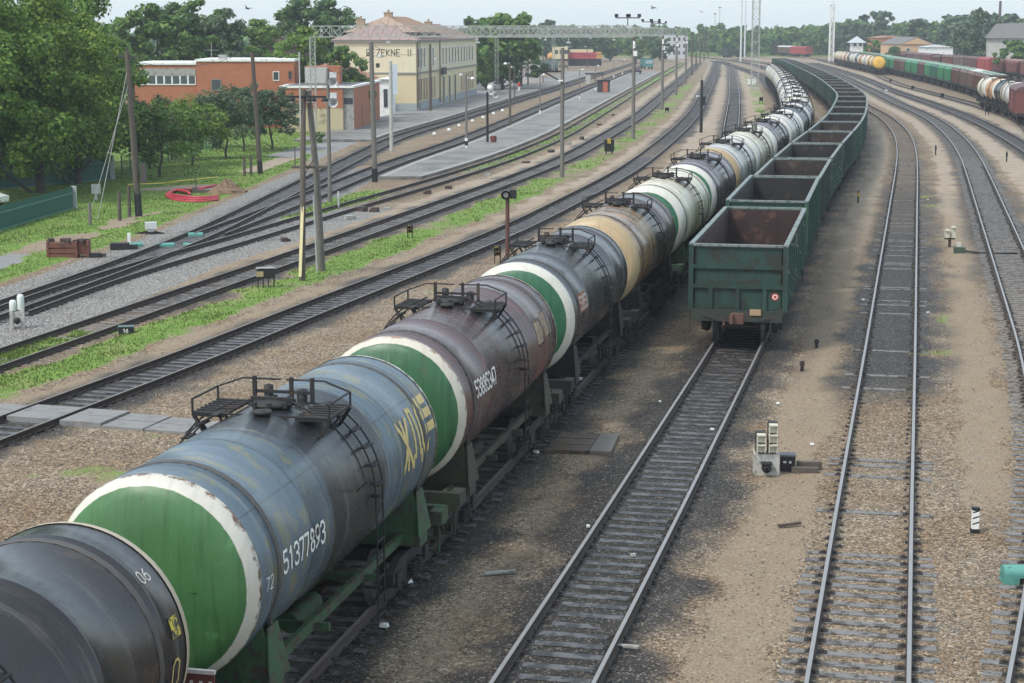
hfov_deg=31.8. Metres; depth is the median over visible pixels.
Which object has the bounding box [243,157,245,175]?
fence post
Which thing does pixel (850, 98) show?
open wagon
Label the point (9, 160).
tree
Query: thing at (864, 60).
tank wagon
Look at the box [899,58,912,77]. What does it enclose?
hopper wagon
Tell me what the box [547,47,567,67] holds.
track machine
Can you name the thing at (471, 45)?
window
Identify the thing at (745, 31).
light mast
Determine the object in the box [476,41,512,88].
tree
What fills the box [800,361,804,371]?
stake
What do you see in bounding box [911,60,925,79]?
hopper wagon
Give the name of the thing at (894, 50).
tree
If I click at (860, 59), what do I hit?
tank wagon
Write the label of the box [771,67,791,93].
tank wagon
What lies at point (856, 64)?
tank wagon
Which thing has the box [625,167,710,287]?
tank wagon
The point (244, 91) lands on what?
fruit tree
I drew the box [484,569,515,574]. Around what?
loose bar
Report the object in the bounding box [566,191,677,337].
tank wagon
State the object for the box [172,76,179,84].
window
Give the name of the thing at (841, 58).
tank wagon
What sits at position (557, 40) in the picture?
tree
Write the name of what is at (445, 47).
window
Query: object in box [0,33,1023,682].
ground
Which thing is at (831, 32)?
lattice mast
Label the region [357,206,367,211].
rubble block
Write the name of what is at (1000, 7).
factory chimney
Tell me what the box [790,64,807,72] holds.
open wagon
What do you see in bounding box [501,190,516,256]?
searchlight post
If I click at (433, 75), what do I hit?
window
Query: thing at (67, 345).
railway track
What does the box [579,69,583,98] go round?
lamp post
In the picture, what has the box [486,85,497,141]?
lamp post
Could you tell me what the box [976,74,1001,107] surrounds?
tank wagon
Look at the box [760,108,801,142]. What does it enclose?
tank wagon
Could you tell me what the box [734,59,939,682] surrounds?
railway track
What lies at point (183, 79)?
window
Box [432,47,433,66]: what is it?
window
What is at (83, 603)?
tank wagon
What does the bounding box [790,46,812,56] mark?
covered wagon
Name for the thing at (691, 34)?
utility pole
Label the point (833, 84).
open wagon
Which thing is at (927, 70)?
hopper wagon
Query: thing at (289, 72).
window
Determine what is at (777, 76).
tank wagon
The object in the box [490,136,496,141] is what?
litter bin
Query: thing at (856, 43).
signal hut
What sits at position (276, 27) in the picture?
tree
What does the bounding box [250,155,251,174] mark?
fence post
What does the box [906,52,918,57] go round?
covered wagon
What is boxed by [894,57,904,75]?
hopper wagon
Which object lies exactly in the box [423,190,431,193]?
rubble block
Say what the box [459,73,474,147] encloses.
lamp post
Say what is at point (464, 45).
window
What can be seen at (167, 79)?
window
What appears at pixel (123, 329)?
marker box
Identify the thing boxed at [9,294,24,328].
switch signal
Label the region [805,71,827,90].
open wagon
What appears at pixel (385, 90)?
window
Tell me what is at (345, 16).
tree
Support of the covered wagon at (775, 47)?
on the ground at (850, 219)
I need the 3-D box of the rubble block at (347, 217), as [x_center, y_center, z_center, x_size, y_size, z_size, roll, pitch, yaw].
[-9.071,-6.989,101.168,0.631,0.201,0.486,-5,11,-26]
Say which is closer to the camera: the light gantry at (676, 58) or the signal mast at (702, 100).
the signal mast at (702, 100)
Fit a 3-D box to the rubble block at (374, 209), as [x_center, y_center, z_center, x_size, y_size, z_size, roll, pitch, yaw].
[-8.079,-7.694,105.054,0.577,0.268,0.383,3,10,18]
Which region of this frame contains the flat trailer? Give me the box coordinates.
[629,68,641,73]
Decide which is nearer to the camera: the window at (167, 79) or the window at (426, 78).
the window at (167, 79)
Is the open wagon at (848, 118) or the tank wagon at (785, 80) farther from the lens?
the tank wagon at (785, 80)
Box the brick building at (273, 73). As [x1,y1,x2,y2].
[135,43,304,127]
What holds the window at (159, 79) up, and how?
in the brick building at (273, 73)
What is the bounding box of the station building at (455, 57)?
[321,10,478,110]
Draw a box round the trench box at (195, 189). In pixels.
[192,177,209,192]
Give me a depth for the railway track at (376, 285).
67.08 m
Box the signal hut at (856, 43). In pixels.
[847,36,865,51]
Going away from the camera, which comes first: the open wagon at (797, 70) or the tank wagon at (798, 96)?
the tank wagon at (798, 96)
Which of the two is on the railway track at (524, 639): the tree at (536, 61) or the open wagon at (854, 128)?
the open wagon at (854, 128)
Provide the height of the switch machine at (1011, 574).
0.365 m
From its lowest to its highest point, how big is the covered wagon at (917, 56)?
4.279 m
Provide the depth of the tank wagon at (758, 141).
108.59 m
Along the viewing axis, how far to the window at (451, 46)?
270.54 m
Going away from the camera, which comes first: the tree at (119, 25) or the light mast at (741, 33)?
the tree at (119, 25)
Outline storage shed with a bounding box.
[918,45,952,54]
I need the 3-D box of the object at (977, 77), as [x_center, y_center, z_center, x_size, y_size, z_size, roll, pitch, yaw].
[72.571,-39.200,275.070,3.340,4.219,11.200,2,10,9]
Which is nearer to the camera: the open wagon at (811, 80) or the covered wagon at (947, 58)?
the open wagon at (811, 80)
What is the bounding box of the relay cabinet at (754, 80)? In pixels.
[747,77,756,85]
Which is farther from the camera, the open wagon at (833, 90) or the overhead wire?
the open wagon at (833, 90)
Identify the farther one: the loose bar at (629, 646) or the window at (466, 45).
the window at (466, 45)
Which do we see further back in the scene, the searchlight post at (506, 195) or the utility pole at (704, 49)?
the utility pole at (704, 49)
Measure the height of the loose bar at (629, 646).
0.060 m
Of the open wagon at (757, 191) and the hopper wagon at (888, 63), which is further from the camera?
the hopper wagon at (888, 63)
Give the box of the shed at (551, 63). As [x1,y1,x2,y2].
[540,60,558,70]
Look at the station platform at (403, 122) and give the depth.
219.62 m
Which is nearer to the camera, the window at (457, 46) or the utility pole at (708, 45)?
the window at (457, 46)
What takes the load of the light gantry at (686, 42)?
on the ground at (850, 219)
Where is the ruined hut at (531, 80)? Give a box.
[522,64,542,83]
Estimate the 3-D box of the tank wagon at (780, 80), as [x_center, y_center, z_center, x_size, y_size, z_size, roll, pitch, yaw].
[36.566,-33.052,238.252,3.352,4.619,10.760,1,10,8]
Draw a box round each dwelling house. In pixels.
[255,36,308,56]
[985,23,1023,58]
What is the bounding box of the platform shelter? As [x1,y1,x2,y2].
[585,73,603,83]
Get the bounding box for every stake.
[337,191,339,206]
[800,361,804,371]
[814,339,818,347]
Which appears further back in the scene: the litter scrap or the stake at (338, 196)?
the stake at (338, 196)
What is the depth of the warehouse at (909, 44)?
542.49 m
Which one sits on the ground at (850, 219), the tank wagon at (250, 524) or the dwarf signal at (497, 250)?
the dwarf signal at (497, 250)
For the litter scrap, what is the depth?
31.77 m
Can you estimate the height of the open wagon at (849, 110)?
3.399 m
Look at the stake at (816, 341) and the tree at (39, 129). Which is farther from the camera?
the tree at (39, 129)
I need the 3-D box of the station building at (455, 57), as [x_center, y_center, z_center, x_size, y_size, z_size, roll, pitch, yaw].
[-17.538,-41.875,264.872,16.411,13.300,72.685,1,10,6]
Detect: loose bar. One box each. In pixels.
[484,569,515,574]
[617,643,639,648]
[777,521,801,526]
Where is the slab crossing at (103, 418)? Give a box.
[0,403,218,434]
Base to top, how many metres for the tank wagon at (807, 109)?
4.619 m
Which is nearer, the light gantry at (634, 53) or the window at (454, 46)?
the light gantry at (634, 53)
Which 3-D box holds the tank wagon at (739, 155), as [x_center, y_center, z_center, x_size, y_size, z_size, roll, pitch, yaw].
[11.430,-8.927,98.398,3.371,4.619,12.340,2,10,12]
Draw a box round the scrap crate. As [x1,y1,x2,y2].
[46,237,105,257]
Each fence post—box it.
[88,203,91,224]
[117,191,121,220]
[127,186,130,216]
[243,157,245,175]
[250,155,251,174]
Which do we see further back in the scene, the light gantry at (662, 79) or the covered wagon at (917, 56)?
the covered wagon at (917, 56)
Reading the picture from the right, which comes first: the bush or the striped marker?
the striped marker
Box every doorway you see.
[442,74,444,103]
[448,73,450,101]
[453,73,456,99]
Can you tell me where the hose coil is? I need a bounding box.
[165,184,218,201]
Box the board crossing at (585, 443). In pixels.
[544,432,618,454]
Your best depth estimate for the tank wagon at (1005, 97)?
215.17 m
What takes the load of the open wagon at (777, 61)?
on the railway track at (524, 639)
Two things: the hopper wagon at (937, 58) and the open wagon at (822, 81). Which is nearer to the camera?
the open wagon at (822, 81)
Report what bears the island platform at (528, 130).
on the ground at (850, 219)
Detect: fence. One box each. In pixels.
[0,155,114,188]
[0,186,76,230]
[121,131,217,174]
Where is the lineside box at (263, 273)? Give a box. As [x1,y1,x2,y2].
[256,267,274,287]
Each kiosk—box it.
[379,77,395,116]
[596,80,610,91]
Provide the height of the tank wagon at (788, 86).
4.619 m
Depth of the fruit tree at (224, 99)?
147.27 m
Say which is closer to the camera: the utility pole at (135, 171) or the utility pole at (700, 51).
the utility pole at (135, 171)
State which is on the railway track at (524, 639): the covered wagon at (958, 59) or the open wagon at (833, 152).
the open wagon at (833, 152)
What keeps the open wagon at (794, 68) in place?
on the railway track at (524, 639)
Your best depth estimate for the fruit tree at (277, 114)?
158.66 m
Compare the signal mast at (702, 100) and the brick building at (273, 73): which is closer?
the signal mast at (702, 100)
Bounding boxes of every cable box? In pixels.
[779,452,821,472]
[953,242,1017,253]
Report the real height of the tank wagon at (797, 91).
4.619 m
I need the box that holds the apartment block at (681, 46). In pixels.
[664,35,687,57]
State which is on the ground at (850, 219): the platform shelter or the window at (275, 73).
the platform shelter
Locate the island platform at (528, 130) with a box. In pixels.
[379,71,660,179]
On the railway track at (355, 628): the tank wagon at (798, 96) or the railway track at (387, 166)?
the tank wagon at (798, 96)
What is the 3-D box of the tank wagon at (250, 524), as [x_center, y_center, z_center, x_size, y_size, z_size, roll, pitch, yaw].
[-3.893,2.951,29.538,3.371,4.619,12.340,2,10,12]
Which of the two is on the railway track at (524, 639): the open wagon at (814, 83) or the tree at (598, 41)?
the open wagon at (814, 83)
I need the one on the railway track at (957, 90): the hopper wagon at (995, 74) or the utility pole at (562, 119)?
the hopper wagon at (995, 74)
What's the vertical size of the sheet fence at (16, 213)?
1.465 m
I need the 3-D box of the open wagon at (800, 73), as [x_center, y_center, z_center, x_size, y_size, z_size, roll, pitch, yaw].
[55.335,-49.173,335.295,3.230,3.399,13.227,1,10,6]
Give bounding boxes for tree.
[0,0,92,178]
[0,0,128,192]
[0,133,29,166]
[16,0,151,158]
[41,0,142,183]
[107,9,168,98]
[115,95,204,176]
[121,2,210,90]
[125,95,178,167]
[145,96,195,157]
[153,2,212,60]
[157,92,232,164]
[176,0,246,57]
[191,92,246,146]
[192,82,260,157]
[197,7,247,57]
[213,83,275,150]
[227,18,288,57]
[233,86,306,148]
[246,19,317,63]
[267,0,336,64]
[272,25,345,82]
[310,0,358,53]
[324,45,377,96]
[463,16,504,86]
[469,11,542,89]
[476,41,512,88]
[495,20,548,85]
[523,53,540,65]
[537,19,564,59]
[560,25,592,51]
[579,29,604,51]
[594,33,626,60]
[624,39,649,62]
[645,38,674,60]
[831,21,867,51]
[856,10,896,46]
[863,39,881,53]
[885,46,900,55]
[900,18,938,44]
[922,14,985,54]
[947,7,1001,56]
[984,12,1023,30]
[992,39,1023,77]
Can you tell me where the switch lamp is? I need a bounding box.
[134,222,164,234]
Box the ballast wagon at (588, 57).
[568,49,601,65]
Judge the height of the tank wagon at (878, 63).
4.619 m
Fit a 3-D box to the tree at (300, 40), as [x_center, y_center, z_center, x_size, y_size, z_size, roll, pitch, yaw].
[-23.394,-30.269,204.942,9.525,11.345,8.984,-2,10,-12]
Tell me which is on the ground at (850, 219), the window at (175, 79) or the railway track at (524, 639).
the railway track at (524, 639)
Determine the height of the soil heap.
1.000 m
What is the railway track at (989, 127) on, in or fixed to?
on the ground at (850, 219)
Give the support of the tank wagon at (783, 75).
on the railway track at (355, 628)
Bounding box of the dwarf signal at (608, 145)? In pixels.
[604,139,613,153]
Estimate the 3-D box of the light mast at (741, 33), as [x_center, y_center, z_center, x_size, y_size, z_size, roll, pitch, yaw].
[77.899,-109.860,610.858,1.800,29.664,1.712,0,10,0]
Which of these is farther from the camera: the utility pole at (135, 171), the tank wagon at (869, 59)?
the tank wagon at (869, 59)
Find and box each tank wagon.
[0,522,215,682]
[68,355,447,682]
[341,275,562,545]
[481,225,630,420]
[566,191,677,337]
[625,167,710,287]
[664,149,735,247]
[694,135,755,188]
[719,123,773,172]
[741,115,788,156]
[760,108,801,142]
[765,62,780,85]
[766,63,782,87]
[768,64,785,90]
[770,66,787,86]
[770,102,809,133]
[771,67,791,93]
[772,69,791,95]
[773,70,793,97]
[774,72,795,101]
[775,74,797,104]
[776,76,800,106]
[777,79,803,108]
[777,97,813,128]
[778,82,805,103]
[779,85,807,103]
[780,88,812,125]
[780,92,814,126]
[833,50,840,64]
[836,50,846,65]
[840,50,848,65]
[843,51,851,66]
[846,51,856,67]
[850,52,861,68]
[854,52,863,68]
[858,53,868,70]
[862,54,871,71]
[866,54,878,71]
[871,55,885,73]
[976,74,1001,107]
[984,76,1008,112]
[993,77,1018,115]
[1001,79,1023,117]
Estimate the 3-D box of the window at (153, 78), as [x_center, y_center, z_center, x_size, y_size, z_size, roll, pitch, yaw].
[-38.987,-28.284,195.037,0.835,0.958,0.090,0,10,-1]
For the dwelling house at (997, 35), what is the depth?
449.07 m
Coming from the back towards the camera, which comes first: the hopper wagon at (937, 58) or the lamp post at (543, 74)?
the hopper wagon at (937, 58)
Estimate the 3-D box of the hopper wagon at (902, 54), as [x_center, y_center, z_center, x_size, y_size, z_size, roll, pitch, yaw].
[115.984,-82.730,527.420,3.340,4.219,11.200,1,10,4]
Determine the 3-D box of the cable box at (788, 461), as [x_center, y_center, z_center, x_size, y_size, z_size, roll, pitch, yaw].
[6.934,2.910,43.194,1.030,0.400,0.480,1,10,5]
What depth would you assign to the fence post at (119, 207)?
100.13 m
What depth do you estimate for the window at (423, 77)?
244.23 m
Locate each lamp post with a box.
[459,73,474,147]
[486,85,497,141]
[539,73,544,113]
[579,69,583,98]
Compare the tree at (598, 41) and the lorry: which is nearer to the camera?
the lorry
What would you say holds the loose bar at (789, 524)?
on the ground at (850, 219)
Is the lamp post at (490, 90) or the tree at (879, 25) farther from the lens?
the tree at (879, 25)
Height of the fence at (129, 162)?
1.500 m
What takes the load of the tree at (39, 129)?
on the ground at (850, 219)
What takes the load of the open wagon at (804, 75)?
on the railway track at (524, 639)
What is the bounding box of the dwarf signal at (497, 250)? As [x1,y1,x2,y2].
[494,245,500,262]
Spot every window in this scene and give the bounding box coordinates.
[148,76,155,84]
[156,76,163,84]
[164,76,171,84]
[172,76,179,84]
[180,76,187,84]
[188,76,195,84]
[211,79,220,90]
[273,71,278,80]
[288,71,291,79]
[344,98,352,103]
[383,88,388,107]
[418,78,419,101]
[420,47,422,67]
[423,47,425,67]
[423,77,424,100]
[425,76,427,99]
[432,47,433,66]
[433,75,435,97]
[442,47,443,64]
[445,47,446,63]
[448,46,449,63]
[451,46,452,63]
[454,46,456,62]
[457,46,459,62]
[460,46,461,61]
[463,45,464,61]
[463,71,464,90]
[466,45,467,61]
[467,70,469,89]
[471,45,472,60]
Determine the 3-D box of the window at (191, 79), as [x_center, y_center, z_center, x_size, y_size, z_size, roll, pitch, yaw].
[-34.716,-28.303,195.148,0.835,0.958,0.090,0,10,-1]
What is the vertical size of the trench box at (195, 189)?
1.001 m
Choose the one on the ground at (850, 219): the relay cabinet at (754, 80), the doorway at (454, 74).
the relay cabinet at (754, 80)
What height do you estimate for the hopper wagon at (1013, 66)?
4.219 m
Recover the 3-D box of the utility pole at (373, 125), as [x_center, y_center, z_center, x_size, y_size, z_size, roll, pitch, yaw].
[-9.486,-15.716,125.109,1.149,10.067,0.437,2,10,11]
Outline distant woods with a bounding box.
[107,18,985,55]
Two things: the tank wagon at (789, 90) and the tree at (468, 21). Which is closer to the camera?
the tank wagon at (789, 90)
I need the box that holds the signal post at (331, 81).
[326,69,337,201]
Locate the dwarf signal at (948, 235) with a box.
[944,226,956,246]
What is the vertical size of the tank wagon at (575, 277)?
4.619 m
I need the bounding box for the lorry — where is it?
[640,58,652,68]
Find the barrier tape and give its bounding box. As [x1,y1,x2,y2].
[128,177,217,184]
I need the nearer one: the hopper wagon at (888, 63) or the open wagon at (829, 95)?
the open wagon at (829, 95)
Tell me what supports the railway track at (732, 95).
on the ground at (850, 219)
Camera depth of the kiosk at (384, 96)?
220.72 m
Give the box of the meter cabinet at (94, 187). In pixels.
[91,184,100,199]
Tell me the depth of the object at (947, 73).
321.29 m
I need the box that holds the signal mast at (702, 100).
[699,80,705,132]
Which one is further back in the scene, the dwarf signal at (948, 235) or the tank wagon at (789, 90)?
the tank wagon at (789, 90)
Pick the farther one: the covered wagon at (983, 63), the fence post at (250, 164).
the covered wagon at (983, 63)
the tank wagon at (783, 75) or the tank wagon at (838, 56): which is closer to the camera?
the tank wagon at (783, 75)
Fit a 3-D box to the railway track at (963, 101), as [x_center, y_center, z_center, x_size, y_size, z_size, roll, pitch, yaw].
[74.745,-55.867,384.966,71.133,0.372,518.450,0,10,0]
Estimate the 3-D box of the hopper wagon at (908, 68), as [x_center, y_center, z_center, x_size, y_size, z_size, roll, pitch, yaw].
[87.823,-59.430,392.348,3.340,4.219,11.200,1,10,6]
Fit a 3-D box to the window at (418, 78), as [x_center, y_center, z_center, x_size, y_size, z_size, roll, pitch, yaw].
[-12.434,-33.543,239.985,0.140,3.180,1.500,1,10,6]
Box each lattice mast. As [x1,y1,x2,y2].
[749,0,760,89]
[828,0,835,61]
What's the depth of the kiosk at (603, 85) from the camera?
304.00 m
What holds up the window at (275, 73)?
in the brick building at (273, 73)
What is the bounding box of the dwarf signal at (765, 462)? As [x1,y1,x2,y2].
[753,421,779,475]
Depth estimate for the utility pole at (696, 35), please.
513.14 m
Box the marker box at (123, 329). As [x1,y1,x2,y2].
[118,325,134,334]
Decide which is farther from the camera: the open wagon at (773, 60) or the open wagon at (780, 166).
the open wagon at (773, 60)
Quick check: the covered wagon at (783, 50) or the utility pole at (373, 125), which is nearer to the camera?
the utility pole at (373, 125)
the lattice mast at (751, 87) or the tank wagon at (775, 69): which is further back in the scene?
the lattice mast at (751, 87)
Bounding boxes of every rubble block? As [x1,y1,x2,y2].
[281,237,290,241]
[344,215,355,219]
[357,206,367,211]
[369,207,378,211]
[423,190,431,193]
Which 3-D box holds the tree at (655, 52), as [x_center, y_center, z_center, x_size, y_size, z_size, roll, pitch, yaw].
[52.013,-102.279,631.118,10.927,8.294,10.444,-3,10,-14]
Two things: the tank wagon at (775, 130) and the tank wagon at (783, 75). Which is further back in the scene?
the tank wagon at (783, 75)
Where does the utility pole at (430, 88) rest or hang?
on the ground at (850, 219)
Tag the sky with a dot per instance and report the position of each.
(679, 13)
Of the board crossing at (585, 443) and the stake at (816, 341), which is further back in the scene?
the stake at (816, 341)
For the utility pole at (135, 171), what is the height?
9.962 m
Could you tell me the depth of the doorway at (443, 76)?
262.25 m
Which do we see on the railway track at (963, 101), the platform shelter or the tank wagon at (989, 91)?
the tank wagon at (989, 91)
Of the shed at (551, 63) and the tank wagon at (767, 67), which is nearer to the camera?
the tank wagon at (767, 67)
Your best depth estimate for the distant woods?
758.85 m
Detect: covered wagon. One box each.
[769,45,784,54]
[777,46,790,55]
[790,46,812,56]
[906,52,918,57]
[913,53,923,59]
[922,53,936,60]
[942,54,955,63]
[953,55,966,65]
[964,56,979,67]
[977,57,995,70]
[1008,83,1023,123]
[1020,60,1023,78]
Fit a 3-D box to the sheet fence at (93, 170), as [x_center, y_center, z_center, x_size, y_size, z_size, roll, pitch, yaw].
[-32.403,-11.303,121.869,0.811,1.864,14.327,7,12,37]
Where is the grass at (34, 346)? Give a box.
[0,110,948,398]
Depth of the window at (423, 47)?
243.97 m
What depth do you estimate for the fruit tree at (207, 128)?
140.12 m
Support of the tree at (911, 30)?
on the ground at (850, 219)
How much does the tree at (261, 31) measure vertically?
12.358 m
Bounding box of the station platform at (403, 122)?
[294,71,600,141]
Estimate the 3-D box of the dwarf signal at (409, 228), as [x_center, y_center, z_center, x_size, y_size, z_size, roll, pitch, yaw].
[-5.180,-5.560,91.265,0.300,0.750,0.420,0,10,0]
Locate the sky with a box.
[4,0,1023,32]
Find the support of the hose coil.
on the ground at (850, 219)
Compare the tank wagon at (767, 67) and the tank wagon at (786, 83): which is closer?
the tank wagon at (786, 83)
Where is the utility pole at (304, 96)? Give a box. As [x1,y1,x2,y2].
[288,52,327,280]
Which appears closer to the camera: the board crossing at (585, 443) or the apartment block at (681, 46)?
the board crossing at (585, 443)
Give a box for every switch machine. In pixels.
[110,233,137,249]
[999,564,1023,584]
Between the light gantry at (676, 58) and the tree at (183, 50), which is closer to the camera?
the tree at (183, 50)
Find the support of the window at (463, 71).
in the station building at (455, 57)
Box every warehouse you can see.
[867,36,899,50]
[880,37,932,54]
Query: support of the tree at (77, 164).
on the ground at (850, 219)
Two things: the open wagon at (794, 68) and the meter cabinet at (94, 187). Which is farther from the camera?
the open wagon at (794, 68)
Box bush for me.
[315,132,324,141]
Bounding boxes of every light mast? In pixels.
[740,0,742,61]
[744,0,745,57]
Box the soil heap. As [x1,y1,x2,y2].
[206,178,247,193]
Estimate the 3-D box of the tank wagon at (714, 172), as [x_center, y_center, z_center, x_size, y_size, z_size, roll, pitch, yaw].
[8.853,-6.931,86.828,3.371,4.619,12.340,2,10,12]
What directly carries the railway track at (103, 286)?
on the ground at (850, 219)
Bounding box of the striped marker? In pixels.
[970,506,979,533]
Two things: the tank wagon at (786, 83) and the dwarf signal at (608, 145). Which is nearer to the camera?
the dwarf signal at (608, 145)
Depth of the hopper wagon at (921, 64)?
368.25 m
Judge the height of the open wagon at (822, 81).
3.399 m
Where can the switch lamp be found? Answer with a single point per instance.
(150, 226)
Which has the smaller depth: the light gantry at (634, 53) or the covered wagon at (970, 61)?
the light gantry at (634, 53)
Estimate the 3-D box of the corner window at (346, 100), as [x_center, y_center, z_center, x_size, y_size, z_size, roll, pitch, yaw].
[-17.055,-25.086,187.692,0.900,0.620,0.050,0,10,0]
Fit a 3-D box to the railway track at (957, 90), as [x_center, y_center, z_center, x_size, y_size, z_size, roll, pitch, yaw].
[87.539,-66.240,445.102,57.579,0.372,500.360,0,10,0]
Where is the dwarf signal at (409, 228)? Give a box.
[407,224,412,237]
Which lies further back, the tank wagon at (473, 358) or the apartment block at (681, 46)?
the apartment block at (681, 46)
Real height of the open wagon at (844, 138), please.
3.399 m
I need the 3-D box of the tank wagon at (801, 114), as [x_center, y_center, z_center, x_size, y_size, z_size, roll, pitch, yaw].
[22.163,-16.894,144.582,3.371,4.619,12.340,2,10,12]
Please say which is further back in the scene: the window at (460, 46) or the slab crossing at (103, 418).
the window at (460, 46)
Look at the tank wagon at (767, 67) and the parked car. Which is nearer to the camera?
the parked car
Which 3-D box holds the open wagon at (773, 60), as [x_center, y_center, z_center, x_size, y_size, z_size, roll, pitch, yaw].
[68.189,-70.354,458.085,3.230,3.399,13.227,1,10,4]
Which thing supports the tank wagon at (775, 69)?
on the railway track at (355, 628)
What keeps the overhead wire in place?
attached to the utility pole at (135, 171)
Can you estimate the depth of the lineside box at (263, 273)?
73.71 m
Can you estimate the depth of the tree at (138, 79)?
130.07 m
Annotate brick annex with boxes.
[279,66,380,131]
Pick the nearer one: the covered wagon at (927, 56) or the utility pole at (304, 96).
the utility pole at (304, 96)
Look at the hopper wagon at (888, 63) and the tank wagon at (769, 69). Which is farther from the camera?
the hopper wagon at (888, 63)
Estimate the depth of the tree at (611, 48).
628.14 m
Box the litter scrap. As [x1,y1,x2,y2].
[379,622,388,627]
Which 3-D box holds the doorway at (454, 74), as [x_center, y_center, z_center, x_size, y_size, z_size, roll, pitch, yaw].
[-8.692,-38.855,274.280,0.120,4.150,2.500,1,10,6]
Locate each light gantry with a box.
[309,14,640,138]
[417,19,664,109]
[495,21,678,94]
[552,29,687,83]
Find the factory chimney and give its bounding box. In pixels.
[998,1,1001,23]
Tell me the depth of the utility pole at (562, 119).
128.88 m
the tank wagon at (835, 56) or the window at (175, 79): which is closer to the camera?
the window at (175, 79)
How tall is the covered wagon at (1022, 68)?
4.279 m
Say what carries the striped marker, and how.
on the ground at (850, 219)
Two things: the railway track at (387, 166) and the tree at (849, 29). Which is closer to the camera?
the railway track at (387, 166)
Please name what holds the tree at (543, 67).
on the ground at (850, 219)
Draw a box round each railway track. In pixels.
[0,61,719,450]
[0,63,636,324]
[0,63,684,315]
[0,64,699,373]
[195,66,640,236]
[279,60,777,682]
[485,56,851,682]
[717,60,740,137]
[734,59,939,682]
[807,62,1023,682]
[811,58,977,97]
[812,62,1023,153]
[817,60,1023,132]
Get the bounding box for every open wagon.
[688,206,806,341]
[721,49,746,57]
[725,175,820,274]
[753,158,831,237]
[772,58,787,62]
[773,143,842,210]
[776,59,792,63]
[783,61,799,67]
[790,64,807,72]
[791,131,852,190]
[793,65,810,81]
[796,66,815,84]
[799,68,818,84]
[802,69,823,89]
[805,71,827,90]
[807,121,861,173]
[809,73,832,94]
[812,75,837,97]
[816,77,841,101]
[820,79,846,105]
[820,113,865,159]
[824,82,852,107]
[827,85,856,108]
[828,107,867,138]
[831,88,862,106]
[832,101,867,112]
[835,92,866,98]
[835,96,867,115]
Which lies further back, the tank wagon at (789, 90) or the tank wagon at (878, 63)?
the tank wagon at (878, 63)
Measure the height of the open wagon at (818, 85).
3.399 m
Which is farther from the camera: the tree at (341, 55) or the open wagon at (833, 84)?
the open wagon at (833, 84)
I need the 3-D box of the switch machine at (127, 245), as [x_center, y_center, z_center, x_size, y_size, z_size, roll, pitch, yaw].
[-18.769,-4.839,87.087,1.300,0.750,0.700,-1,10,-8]
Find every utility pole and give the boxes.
[91,46,146,219]
[245,52,262,173]
[288,52,327,280]
[366,42,382,181]
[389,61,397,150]
[429,44,436,110]
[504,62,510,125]
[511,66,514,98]
[527,60,528,84]
[534,48,563,177]
[689,33,695,74]
[694,34,698,67]
[699,35,700,63]
[703,34,704,60]
[707,31,708,57]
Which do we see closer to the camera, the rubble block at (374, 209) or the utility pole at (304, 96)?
the utility pole at (304, 96)
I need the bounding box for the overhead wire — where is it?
[110,54,238,66]
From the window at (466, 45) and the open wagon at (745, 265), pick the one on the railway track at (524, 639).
the open wagon at (745, 265)
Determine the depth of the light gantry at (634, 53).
175.97 m
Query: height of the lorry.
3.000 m
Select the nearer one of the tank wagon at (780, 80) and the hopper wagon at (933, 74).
the tank wagon at (780, 80)
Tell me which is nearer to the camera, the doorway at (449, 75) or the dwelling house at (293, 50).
the dwelling house at (293, 50)
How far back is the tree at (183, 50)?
213.83 m
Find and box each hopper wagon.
[885,56,894,73]
[889,56,899,74]
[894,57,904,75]
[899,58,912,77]
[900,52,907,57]
[905,59,918,78]
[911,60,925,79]
[918,61,930,81]
[924,61,937,83]
[930,62,946,85]
[932,54,946,62]
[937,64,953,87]
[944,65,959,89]
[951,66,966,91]
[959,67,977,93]
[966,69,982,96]
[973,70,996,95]
[980,72,1009,79]
[991,58,1011,74]
[1005,59,1023,78]
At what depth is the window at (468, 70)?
289.22 m
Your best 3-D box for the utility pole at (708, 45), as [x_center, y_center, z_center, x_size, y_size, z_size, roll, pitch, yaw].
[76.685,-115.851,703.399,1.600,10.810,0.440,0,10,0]
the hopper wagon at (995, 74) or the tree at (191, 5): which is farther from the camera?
the hopper wagon at (995, 74)
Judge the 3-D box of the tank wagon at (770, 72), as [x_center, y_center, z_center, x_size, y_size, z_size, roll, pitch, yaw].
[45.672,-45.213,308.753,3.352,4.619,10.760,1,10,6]
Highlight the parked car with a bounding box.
[0,193,8,204]

